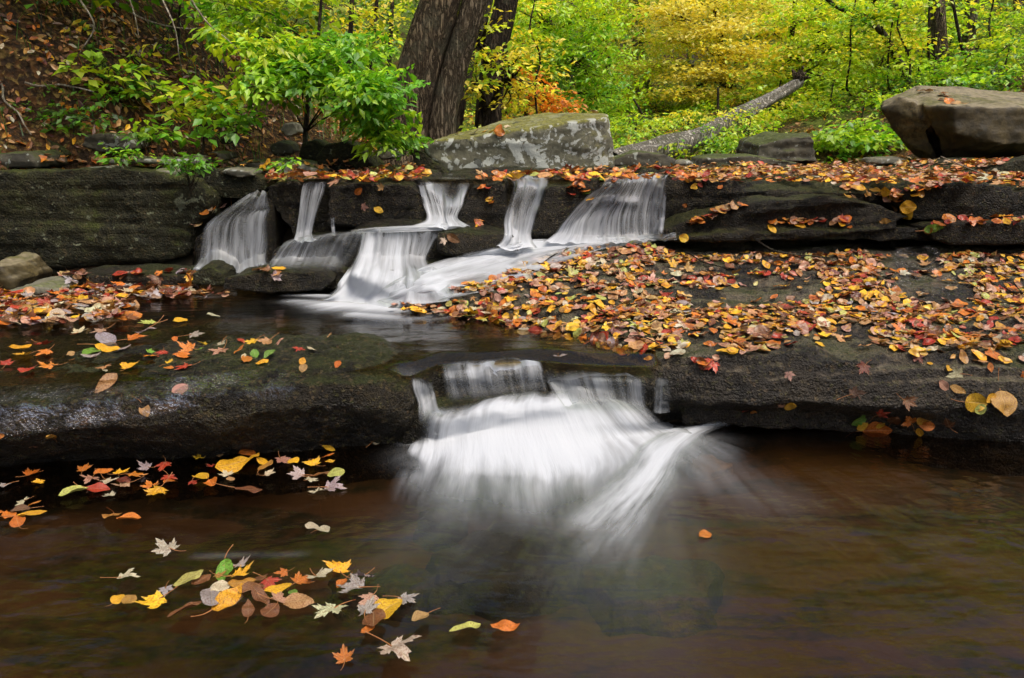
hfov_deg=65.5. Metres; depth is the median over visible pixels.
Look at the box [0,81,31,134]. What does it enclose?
stick
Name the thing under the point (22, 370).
fallen leaf
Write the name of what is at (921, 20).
tree
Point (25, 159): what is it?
stone
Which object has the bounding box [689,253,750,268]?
twig
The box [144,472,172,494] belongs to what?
fallen leaf
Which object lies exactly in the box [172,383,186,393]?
fallen leaf
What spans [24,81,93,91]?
stick
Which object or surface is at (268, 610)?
fallen leaf
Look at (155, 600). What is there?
fallen leaf
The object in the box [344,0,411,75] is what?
tree
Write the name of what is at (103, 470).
fallen leaf
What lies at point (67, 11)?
herb
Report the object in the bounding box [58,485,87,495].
fallen leaf
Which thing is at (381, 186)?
fallen leaf
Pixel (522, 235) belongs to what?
waterfall
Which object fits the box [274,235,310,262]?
waterfall
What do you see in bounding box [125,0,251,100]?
sapling
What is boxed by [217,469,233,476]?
fallen leaf
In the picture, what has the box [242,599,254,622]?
fallen leaf
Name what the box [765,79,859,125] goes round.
bush
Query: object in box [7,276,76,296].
stone
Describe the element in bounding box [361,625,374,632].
fallen leaf
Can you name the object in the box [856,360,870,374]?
fallen leaf
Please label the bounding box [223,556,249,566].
fallen leaf
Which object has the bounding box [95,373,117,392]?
fallen leaf
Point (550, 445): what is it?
waterfall
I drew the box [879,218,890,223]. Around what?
fallen leaf
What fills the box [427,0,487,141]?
tree
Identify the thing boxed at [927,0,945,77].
tree
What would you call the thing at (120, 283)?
fallen leaf
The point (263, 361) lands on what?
fallen leaf
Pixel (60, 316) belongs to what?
fallen leaf
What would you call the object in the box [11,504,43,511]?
fallen leaf
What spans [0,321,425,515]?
rock ledge
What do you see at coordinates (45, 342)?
fallen leaf
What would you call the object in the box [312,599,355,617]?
fallen leaf
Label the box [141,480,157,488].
fallen leaf
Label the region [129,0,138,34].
twig
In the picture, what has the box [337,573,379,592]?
fallen leaf
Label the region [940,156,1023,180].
twig
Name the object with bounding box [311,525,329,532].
fallen leaf
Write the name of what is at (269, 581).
fallen leaf
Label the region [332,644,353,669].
fallen leaf
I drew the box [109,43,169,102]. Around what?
herb
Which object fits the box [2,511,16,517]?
fallen leaf
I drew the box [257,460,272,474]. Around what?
fallen leaf
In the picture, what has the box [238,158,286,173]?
stone
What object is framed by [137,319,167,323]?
fallen leaf
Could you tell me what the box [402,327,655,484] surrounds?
rock sill
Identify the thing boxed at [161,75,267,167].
seedling
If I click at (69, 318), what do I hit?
fallen leaf
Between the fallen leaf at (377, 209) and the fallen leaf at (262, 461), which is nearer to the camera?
the fallen leaf at (262, 461)
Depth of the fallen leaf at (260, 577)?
2.04 m
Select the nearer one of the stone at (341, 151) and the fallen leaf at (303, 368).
the fallen leaf at (303, 368)
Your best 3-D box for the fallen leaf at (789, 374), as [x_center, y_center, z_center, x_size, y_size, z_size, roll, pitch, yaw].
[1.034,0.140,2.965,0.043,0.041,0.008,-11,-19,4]
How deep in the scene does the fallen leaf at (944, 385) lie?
2.94 m
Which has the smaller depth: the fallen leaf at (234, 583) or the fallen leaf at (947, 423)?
the fallen leaf at (234, 583)
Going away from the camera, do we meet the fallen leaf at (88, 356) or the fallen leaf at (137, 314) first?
the fallen leaf at (88, 356)
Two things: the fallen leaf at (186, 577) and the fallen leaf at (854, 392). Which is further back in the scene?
the fallen leaf at (854, 392)
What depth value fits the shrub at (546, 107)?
9.54 m
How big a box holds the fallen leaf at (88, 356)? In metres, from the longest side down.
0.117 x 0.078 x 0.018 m
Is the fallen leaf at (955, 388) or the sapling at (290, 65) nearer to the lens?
the fallen leaf at (955, 388)
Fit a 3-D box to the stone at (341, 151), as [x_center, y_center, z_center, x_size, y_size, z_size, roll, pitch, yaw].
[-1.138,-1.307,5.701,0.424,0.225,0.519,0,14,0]
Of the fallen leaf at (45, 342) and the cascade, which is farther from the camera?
the cascade
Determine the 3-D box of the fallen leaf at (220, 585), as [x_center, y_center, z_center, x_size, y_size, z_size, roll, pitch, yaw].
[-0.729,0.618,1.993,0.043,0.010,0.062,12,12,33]
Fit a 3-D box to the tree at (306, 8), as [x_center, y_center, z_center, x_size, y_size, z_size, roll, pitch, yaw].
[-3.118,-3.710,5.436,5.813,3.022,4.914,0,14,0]
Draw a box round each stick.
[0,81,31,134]
[2,16,55,59]
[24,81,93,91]
[90,24,104,48]
[129,56,168,99]
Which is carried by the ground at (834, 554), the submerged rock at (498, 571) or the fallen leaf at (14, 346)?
the submerged rock at (498, 571)
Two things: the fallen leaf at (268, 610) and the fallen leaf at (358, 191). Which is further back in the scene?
the fallen leaf at (358, 191)
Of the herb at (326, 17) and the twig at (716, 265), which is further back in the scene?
the herb at (326, 17)
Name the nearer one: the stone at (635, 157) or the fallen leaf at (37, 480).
the fallen leaf at (37, 480)
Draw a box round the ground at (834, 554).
[0,0,1023,677]
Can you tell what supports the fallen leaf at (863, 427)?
attached to the rock shelf
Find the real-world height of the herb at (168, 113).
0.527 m
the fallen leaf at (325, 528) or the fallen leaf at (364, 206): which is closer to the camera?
the fallen leaf at (325, 528)
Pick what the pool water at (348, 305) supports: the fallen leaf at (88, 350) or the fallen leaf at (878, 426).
the fallen leaf at (88, 350)
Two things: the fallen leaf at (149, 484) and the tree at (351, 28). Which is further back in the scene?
the tree at (351, 28)
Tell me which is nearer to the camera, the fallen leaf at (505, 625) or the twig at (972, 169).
the fallen leaf at (505, 625)
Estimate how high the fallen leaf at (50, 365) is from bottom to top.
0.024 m
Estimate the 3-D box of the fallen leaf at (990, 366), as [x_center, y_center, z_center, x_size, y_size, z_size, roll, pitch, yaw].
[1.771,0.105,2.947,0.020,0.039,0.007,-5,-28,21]
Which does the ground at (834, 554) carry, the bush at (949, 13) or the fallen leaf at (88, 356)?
the bush at (949, 13)
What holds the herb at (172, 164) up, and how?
on the boulder at (65, 219)
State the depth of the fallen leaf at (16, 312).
3.63 m
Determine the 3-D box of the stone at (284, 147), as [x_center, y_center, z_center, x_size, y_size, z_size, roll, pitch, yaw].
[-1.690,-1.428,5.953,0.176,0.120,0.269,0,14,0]
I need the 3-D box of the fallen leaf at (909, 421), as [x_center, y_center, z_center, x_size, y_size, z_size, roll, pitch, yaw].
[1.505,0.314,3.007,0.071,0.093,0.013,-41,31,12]
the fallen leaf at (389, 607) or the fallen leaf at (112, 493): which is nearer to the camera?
the fallen leaf at (389, 607)
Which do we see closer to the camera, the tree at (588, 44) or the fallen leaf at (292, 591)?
the fallen leaf at (292, 591)
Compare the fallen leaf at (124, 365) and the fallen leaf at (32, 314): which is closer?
the fallen leaf at (124, 365)
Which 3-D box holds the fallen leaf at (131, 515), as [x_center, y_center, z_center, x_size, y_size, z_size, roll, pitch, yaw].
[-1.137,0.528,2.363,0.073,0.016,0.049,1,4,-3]
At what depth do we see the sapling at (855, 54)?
9.63 m
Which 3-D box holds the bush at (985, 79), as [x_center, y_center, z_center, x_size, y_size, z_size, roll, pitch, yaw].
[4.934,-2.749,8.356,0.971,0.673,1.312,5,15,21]
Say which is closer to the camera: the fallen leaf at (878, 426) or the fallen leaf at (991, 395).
the fallen leaf at (991, 395)
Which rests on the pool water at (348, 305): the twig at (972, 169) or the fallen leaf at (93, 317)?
the fallen leaf at (93, 317)
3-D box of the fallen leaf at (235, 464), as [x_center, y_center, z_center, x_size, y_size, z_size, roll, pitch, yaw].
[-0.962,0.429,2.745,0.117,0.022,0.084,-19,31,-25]
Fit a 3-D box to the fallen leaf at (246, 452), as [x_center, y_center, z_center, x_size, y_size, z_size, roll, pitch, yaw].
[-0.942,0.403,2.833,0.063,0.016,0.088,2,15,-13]
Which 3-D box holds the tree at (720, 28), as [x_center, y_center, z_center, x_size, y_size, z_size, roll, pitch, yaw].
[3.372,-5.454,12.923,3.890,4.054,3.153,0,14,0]
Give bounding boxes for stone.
[0,149,68,167]
[0,252,52,289]
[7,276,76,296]
[46,138,71,156]
[66,263,199,292]
[82,132,148,151]
[91,165,123,167]
[108,154,211,164]
[156,167,180,173]
[192,260,235,285]
[195,164,289,198]
[206,150,237,162]
[220,135,233,143]
[222,167,262,177]
[224,261,336,293]
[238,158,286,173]
[270,140,299,155]
[277,159,331,174]
[280,122,302,136]
[299,139,330,160]
[316,140,384,172]
[376,147,402,159]
[411,148,448,172]
[613,150,675,167]
[674,159,692,165]
[691,153,795,166]
[861,156,909,164]
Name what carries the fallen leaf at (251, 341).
on the rock ledge at (355, 403)
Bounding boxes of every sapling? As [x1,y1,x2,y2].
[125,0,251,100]
[169,0,432,162]
[508,0,576,113]
[816,0,890,99]
[858,0,965,90]
[861,0,953,88]
[952,0,1023,54]
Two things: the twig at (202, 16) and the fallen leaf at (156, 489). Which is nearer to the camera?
the fallen leaf at (156, 489)
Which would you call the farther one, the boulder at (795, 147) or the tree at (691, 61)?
the tree at (691, 61)
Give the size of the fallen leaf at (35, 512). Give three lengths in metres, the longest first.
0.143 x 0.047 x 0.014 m
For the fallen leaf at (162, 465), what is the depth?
2.73 m
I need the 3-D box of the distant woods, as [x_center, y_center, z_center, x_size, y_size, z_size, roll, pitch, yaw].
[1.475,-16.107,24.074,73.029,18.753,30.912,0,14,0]
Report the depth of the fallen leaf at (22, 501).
2.47 m
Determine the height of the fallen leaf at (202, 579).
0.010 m
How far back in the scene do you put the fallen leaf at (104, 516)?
2.38 m
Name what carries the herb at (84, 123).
on the ground at (834, 554)
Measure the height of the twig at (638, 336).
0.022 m
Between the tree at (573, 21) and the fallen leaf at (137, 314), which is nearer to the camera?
the fallen leaf at (137, 314)
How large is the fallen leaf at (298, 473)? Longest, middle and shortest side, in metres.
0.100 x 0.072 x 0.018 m
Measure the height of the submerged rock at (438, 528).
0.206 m
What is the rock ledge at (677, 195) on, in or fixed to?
on the ground at (834, 554)
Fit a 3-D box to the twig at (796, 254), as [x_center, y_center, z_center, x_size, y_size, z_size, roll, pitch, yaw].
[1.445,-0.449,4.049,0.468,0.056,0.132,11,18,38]
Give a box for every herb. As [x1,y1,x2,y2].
[0,0,90,115]
[23,13,109,130]
[36,102,126,137]
[52,39,167,99]
[57,0,114,47]
[63,25,137,111]
[94,142,155,168]
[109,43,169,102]
[114,114,182,156]
[151,80,215,135]
[156,0,228,31]
[156,152,222,264]
[199,104,265,151]
[254,157,301,174]
[258,9,331,38]
[380,134,433,163]
[458,125,480,132]
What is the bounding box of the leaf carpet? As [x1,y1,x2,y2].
[0,88,1023,372]
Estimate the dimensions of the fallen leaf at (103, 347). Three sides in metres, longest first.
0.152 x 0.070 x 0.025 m
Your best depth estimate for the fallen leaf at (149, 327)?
3.37 m
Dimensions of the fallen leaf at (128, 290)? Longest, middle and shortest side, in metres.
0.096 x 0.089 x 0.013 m
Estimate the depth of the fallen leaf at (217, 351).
3.03 m
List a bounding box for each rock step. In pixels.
[241,228,354,290]
[342,213,517,266]
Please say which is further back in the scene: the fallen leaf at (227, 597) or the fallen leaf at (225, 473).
the fallen leaf at (225, 473)
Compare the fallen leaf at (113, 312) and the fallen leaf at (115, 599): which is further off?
the fallen leaf at (113, 312)
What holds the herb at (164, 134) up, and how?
on the ground at (834, 554)
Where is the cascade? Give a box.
[317,223,675,307]
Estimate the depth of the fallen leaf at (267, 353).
2.91 m
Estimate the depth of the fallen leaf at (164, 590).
1.98 m
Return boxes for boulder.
[0,166,246,269]
[423,112,614,171]
[736,131,816,163]
[880,85,1023,158]
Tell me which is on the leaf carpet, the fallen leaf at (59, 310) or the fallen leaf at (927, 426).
the fallen leaf at (59, 310)
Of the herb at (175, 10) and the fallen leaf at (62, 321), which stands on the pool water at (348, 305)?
the fallen leaf at (62, 321)
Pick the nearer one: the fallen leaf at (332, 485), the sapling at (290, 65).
the fallen leaf at (332, 485)
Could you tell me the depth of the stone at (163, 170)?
4.94 m
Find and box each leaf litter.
[0,0,415,169]
[372,52,1023,167]
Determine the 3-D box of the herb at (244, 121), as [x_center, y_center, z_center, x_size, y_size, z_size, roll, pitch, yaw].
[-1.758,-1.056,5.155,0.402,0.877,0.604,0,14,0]
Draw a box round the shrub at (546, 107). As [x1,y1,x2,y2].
[465,66,593,124]
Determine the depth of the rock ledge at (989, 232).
4.29 m
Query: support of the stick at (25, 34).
on the leaf litter at (71, 49)
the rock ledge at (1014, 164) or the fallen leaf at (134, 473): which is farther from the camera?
the rock ledge at (1014, 164)
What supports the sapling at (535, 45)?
on the ground at (834, 554)
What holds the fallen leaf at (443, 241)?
attached to the rock step at (472, 238)
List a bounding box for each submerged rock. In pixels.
[328,564,435,621]
[413,506,468,552]
[425,521,591,620]
[574,555,724,637]
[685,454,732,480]
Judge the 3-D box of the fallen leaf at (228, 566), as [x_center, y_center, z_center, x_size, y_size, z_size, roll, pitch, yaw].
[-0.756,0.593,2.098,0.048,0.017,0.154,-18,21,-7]
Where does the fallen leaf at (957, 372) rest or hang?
attached to the rock shelf
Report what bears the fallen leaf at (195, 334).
on the rock ledge at (355, 403)
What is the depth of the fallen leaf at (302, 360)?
2.86 m
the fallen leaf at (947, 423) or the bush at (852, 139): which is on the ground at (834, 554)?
the bush at (852, 139)
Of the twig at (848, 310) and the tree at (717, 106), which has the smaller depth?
the twig at (848, 310)
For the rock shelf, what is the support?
on the ground at (834, 554)
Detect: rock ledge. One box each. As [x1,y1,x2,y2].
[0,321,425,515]
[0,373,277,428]
[267,164,440,235]
[438,165,674,239]
[647,162,890,237]
[657,194,934,242]
[855,174,1023,220]
[873,155,1023,182]
[896,215,1023,245]
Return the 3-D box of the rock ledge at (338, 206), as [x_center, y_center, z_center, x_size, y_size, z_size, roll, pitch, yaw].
[-0.958,-0.919,5.334,1.060,0.462,1.395,0,14,0]
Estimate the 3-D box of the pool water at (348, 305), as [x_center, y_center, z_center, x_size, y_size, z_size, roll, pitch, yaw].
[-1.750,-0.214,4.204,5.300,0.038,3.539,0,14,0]
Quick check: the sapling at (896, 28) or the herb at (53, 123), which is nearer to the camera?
the herb at (53, 123)
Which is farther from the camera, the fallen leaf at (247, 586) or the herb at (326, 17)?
the herb at (326, 17)
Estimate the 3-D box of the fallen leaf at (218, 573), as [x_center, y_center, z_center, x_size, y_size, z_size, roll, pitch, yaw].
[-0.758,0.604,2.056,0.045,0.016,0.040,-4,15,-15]
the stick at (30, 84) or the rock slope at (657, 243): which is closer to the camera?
the rock slope at (657, 243)
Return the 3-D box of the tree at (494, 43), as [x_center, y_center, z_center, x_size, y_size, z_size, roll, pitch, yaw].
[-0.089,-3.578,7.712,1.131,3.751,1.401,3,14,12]
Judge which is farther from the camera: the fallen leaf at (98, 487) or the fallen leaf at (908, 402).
the fallen leaf at (908, 402)
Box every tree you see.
[15,0,365,35]
[303,0,400,131]
[324,0,403,135]
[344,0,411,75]
[380,0,460,165]
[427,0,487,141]
[456,0,492,131]
[460,0,660,121]
[461,0,560,127]
[474,0,571,107]
[568,0,575,97]
[579,0,700,100]
[587,1,592,77]
[601,0,826,119]
[603,3,614,88]
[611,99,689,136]
[616,0,624,49]
[638,1,652,90]
[683,87,742,130]
[684,0,918,50]
[687,1,698,70]
[722,0,953,127]
[804,0,1003,95]
[885,1,979,30]
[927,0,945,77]
[930,0,977,68]
[951,0,1002,66]
[962,0,985,49]
[1012,0,1023,11]
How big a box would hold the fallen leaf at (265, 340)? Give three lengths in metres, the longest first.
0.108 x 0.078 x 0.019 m
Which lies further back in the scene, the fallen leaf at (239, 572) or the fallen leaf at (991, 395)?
the fallen leaf at (991, 395)
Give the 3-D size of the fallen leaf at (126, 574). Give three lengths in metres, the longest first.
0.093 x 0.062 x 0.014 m
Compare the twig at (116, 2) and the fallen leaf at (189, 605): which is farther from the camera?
the twig at (116, 2)
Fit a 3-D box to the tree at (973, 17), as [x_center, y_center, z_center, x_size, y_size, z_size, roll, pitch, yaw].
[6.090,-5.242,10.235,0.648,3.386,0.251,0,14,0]
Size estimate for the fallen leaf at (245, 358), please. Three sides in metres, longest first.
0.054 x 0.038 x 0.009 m
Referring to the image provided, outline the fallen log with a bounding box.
[613,65,810,158]
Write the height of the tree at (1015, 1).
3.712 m
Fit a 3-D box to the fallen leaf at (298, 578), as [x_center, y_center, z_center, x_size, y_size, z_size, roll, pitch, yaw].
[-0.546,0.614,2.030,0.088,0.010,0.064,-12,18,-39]
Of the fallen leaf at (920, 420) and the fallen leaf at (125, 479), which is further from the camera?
the fallen leaf at (920, 420)
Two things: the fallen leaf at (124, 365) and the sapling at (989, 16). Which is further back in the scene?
the sapling at (989, 16)
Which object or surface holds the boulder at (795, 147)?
on the ground at (834, 554)
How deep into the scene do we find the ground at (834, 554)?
2.66 m
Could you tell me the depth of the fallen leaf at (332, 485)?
2.59 m
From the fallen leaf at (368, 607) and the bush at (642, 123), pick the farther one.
the bush at (642, 123)
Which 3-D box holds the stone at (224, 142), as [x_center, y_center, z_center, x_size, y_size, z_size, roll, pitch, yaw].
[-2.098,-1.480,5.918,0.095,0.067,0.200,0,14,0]
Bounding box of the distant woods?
[193,0,947,104]
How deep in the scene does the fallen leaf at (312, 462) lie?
2.76 m
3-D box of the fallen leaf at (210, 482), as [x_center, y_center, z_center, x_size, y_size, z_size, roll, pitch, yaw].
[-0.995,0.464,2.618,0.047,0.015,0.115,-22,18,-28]
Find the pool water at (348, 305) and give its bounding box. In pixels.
[130,287,401,326]
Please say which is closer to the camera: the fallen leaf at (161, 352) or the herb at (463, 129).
the fallen leaf at (161, 352)
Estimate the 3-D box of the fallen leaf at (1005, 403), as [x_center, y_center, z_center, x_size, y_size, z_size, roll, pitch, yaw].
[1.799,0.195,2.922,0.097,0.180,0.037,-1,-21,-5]
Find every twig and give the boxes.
[75,0,94,59]
[115,1,229,28]
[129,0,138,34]
[162,0,182,73]
[191,0,240,66]
[618,335,658,343]
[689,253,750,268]
[758,241,846,258]
[822,310,880,316]
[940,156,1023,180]
[949,260,1023,294]
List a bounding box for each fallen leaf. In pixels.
[0,311,19,319]
[0,358,14,368]
[0,510,45,516]
[1,318,19,324]
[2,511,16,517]
[8,344,31,348]
[9,515,27,528]
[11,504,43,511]
[12,303,26,314]
[12,351,35,354]
[15,496,33,505]
[16,468,40,476]
[18,364,37,372]
[22,304,31,310]
[24,309,42,319]
[31,317,49,324]
[31,339,51,344]
[33,478,44,483]
[34,345,53,355]
[35,297,53,308]
[38,361,66,368]
[45,315,65,319]
[45,434,56,441]
[47,317,65,323]
[49,308,64,315]
[55,315,79,321]
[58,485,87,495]
[67,351,74,355]
[71,326,87,333]
[73,482,109,491]
[75,294,87,299]
[77,343,119,351]
[77,463,91,474]
[80,351,101,357]
[80,473,99,483]
[81,298,101,307]
[81,312,103,321]
[82,348,100,353]
[90,323,114,332]
[94,468,113,473]
[95,332,118,346]
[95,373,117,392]
[100,473,119,483]
[100,568,140,578]
[101,307,119,319]
[102,507,120,518]
[104,491,115,495]
[108,594,124,605]
[111,468,128,474]
[112,281,124,287]
[113,333,146,340]
[114,476,143,486]
[116,476,130,481]
[116,512,140,519]
[117,311,141,319]
[118,471,146,476]
[120,287,133,291]
[120,361,137,370]
[121,595,136,603]
[132,396,149,416]
[133,315,163,332]
[133,586,177,608]
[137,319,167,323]
[137,460,154,469]
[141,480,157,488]
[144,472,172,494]
[151,538,185,556]
[155,349,167,356]
[155,456,170,470]
[158,581,172,596]
[160,287,176,292]
[160,470,176,479]
[167,601,200,616]
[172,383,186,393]
[173,317,187,321]
[173,351,209,357]
[173,570,202,585]
[175,361,200,369]
[177,341,194,351]
[178,330,202,337]
[188,479,198,484]
[190,583,241,616]
[191,574,210,584]
[192,473,208,479]
[200,588,218,605]
[204,474,216,485]
[208,339,226,354]
[209,570,226,577]
[210,580,229,590]
[214,483,262,492]
[215,456,249,472]
[215,561,252,576]
[216,544,232,579]
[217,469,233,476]
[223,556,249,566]
[228,577,255,587]
[238,449,255,455]
[238,581,264,592]
[241,355,251,361]
[241,453,259,461]
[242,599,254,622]
[245,335,262,343]
[250,349,258,357]
[251,586,269,604]
[253,572,281,588]
[253,574,266,581]
[256,333,277,343]
[256,359,268,363]
[256,457,267,464]
[256,468,274,475]
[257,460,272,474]
[257,592,313,608]
[260,603,279,616]
[264,350,275,357]
[264,583,291,593]
[271,591,286,608]
[274,568,291,576]
[276,451,291,463]
[287,457,298,462]
[287,465,304,479]
[287,572,314,590]
[288,589,296,593]
[299,357,305,364]
[299,364,307,372]
[302,471,328,476]
[303,476,317,481]
[304,456,325,465]
[305,522,318,528]
[306,568,333,577]
[307,476,346,490]
[307,487,328,492]
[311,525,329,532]
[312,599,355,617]
[320,444,334,450]
[322,559,351,577]
[327,467,344,476]
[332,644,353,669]
[334,360,340,367]
[336,572,352,587]
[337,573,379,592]
[351,567,374,576]
[355,188,361,194]
[357,595,379,621]
[359,587,378,605]
[361,202,368,210]
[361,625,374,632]
[362,608,385,626]
[365,631,420,660]
[374,206,382,212]
[375,598,401,618]
[377,182,383,190]
[383,592,419,604]
[412,608,438,620]
[439,237,446,244]
[447,233,459,242]
[449,621,480,631]
[490,619,519,630]
[690,183,696,188]
[699,529,711,537]
[768,225,776,232]
[784,371,795,380]
[784,403,796,409]
[794,222,805,227]
[837,386,866,399]
[846,421,892,436]
[852,415,866,425]
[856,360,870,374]
[857,423,867,430]
[869,187,880,191]
[870,409,890,420]
[876,423,884,428]
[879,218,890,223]
[881,186,889,196]
[882,196,890,201]
[887,416,900,425]
[896,393,918,410]
[899,210,912,219]
[900,200,916,213]
[902,416,916,430]
[912,352,924,362]
[916,428,923,435]
[917,417,930,424]
[919,422,934,430]
[921,224,943,232]
[939,380,948,390]
[940,418,956,432]
[946,367,971,377]
[950,384,965,392]
[952,393,986,411]
[954,340,970,349]
[975,404,986,414]
[985,342,1003,361]
[986,393,995,402]
[987,363,993,372]
[991,368,1017,416]
[996,339,1012,344]
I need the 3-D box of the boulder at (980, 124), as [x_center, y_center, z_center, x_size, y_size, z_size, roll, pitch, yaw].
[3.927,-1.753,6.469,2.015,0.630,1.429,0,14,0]
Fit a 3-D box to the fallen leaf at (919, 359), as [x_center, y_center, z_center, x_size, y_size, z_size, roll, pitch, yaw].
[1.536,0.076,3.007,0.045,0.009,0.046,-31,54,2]
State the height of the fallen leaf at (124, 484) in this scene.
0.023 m
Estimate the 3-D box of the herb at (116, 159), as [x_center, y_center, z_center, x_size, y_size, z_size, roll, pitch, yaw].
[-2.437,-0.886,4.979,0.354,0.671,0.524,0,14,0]
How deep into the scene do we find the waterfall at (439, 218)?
4.60 m
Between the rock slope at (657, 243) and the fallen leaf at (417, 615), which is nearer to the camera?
the fallen leaf at (417, 615)
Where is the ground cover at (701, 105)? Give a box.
[36,0,1023,163]
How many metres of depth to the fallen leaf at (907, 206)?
4.45 m
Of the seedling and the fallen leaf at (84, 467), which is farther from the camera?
the seedling
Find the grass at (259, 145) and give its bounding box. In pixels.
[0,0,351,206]
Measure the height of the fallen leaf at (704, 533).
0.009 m
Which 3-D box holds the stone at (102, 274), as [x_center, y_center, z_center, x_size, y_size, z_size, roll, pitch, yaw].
[-2.124,-0.355,4.575,0.786,0.123,0.370,0,14,0]
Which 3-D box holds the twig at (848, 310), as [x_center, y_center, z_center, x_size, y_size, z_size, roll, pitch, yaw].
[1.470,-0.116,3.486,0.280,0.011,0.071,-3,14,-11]
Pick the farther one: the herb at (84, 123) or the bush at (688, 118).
the bush at (688, 118)
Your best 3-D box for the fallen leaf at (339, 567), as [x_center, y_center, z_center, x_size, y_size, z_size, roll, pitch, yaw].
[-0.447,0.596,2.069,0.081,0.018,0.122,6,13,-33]
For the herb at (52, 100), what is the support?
on the ground at (834, 554)
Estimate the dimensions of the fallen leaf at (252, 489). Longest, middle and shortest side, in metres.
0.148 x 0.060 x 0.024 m
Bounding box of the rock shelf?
[352,238,1023,476]
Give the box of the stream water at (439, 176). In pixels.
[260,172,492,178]
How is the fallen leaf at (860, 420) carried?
attached to the rock shelf
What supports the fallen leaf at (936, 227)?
on the rock ledge at (989, 232)
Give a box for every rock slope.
[195,192,288,265]
[424,240,667,264]
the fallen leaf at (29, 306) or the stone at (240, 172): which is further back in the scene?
the stone at (240, 172)
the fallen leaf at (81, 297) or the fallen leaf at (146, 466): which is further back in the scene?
the fallen leaf at (81, 297)
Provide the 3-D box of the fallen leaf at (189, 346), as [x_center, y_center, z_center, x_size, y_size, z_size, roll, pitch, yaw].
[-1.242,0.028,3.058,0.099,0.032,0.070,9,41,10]
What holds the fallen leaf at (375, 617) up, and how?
on the lower pool water
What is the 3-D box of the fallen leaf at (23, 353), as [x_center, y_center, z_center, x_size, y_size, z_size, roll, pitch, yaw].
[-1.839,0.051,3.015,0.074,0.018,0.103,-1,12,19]
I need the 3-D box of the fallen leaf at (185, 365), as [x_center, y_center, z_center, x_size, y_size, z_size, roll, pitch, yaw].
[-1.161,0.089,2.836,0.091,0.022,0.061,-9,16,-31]
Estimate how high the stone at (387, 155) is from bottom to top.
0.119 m
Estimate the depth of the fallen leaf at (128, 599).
1.94 m
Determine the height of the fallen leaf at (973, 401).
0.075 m
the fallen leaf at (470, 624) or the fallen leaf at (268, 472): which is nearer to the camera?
the fallen leaf at (470, 624)
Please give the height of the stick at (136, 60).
0.342 m
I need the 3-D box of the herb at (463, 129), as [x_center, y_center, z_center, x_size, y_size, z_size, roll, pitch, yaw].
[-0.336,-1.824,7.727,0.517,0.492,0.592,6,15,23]
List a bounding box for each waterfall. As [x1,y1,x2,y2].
[193,190,265,273]
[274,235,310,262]
[293,183,321,242]
[410,359,713,522]
[412,183,467,229]
[497,175,540,250]
[544,173,664,244]
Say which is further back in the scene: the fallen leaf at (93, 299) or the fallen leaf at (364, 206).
the fallen leaf at (364, 206)
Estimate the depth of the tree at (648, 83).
16.96 m
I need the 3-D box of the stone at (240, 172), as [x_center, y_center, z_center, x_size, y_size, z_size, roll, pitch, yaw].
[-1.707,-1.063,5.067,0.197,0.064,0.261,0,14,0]
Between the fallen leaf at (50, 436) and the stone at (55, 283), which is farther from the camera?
the stone at (55, 283)
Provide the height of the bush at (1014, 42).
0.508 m
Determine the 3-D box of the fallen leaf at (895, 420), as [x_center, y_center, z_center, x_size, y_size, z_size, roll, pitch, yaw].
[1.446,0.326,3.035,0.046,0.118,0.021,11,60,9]
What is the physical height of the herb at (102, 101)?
0.646 m
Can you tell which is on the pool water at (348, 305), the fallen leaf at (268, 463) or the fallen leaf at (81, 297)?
the fallen leaf at (81, 297)
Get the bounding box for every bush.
[610,111,668,138]
[648,107,716,132]
[689,128,759,159]
[700,119,786,152]
[703,99,770,142]
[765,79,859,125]
[812,103,903,161]
[853,50,922,117]
[863,0,990,46]
[912,2,1023,41]
[928,45,1023,91]
[953,34,1023,70]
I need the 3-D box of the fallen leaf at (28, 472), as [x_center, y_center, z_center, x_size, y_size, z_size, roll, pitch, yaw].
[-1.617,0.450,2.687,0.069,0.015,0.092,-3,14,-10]
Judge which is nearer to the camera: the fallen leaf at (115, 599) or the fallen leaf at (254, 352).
the fallen leaf at (115, 599)
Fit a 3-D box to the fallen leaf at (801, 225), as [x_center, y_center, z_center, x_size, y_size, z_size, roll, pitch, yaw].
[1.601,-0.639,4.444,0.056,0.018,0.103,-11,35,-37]
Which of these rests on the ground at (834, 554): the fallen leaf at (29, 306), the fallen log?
the fallen log
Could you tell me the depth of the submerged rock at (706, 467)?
3.02 m
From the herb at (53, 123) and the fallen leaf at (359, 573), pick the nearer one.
the fallen leaf at (359, 573)
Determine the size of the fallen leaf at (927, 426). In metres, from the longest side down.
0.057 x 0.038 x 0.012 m
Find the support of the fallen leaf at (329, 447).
on the lower pool water
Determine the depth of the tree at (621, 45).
22.49 m
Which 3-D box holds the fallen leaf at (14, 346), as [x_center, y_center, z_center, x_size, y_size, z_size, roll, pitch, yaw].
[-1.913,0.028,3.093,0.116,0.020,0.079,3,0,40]
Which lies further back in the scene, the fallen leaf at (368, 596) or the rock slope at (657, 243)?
the rock slope at (657, 243)
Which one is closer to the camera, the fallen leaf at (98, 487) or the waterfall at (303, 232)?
the fallen leaf at (98, 487)

